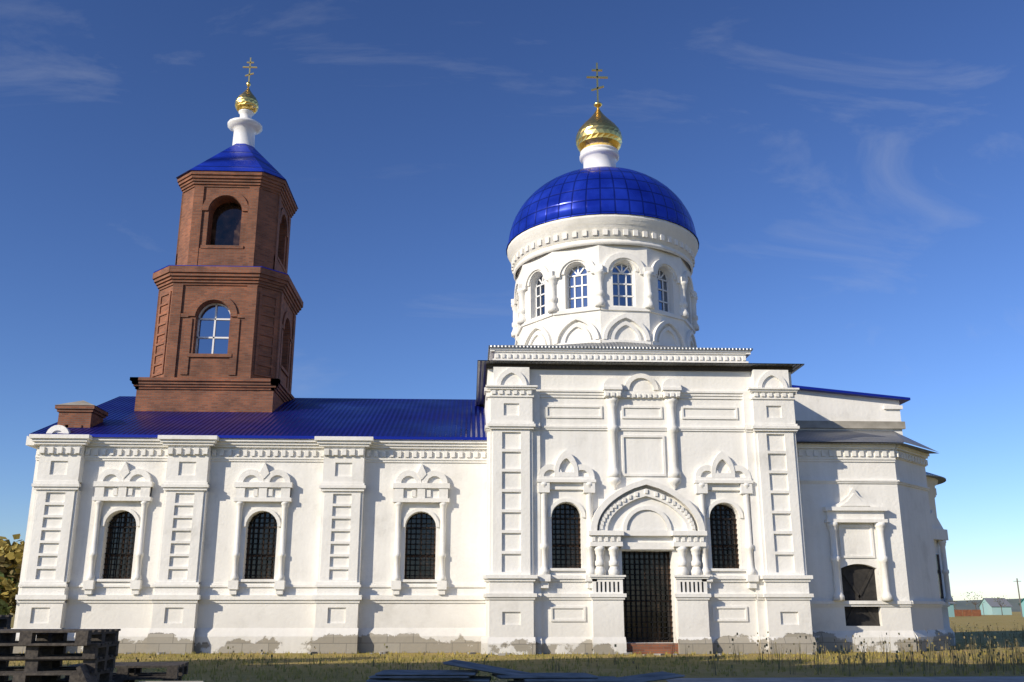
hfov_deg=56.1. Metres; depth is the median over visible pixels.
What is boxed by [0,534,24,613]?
yellow leaves
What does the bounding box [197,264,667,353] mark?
glazing
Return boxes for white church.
[11,214,955,654]
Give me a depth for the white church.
34.19 m
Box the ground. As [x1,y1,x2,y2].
[8,612,1023,681]
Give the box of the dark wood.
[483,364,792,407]
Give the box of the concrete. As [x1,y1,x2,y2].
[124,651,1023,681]
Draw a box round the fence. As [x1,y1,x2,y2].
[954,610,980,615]
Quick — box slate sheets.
[366,659,684,681]
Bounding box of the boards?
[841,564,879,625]
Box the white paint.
[195,109,668,353]
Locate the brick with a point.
(251, 370)
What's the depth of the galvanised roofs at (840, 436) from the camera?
37.29 m
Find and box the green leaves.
[0,567,1003,614]
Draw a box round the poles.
[982,578,1022,616]
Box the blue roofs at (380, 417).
[30,396,486,436]
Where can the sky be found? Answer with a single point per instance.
(848, 175)
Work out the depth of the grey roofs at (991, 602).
346.78 m
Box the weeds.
[136,620,1023,675]
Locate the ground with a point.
(1005, 622)
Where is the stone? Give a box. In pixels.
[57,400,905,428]
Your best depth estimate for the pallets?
9.88 m
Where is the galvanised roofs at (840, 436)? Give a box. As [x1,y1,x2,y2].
[476,342,945,484]
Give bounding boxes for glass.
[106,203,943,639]
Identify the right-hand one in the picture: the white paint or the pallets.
the white paint
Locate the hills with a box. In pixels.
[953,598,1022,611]
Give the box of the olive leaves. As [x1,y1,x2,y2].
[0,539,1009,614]
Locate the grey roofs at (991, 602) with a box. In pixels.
[949,598,1012,606]
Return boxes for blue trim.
[28,265,909,439]
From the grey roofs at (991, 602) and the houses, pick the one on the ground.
the houses
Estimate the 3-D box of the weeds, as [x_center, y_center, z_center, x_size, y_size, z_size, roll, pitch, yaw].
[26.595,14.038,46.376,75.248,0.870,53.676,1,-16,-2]
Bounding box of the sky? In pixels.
[0,0,1023,600]
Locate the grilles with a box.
[102,503,738,642]
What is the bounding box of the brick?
[55,170,678,653]
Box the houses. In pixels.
[948,599,1023,616]
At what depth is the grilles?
33.94 m
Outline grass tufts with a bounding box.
[8,650,1023,681]
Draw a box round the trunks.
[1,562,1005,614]
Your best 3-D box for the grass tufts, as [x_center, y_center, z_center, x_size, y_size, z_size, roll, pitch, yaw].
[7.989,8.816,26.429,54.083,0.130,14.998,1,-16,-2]
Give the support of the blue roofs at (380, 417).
on the white church
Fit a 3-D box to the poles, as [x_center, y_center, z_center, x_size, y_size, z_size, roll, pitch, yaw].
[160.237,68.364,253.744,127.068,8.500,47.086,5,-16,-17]
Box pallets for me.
[0,615,188,681]
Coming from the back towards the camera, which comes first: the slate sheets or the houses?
the houses
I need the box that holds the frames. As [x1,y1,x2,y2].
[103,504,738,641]

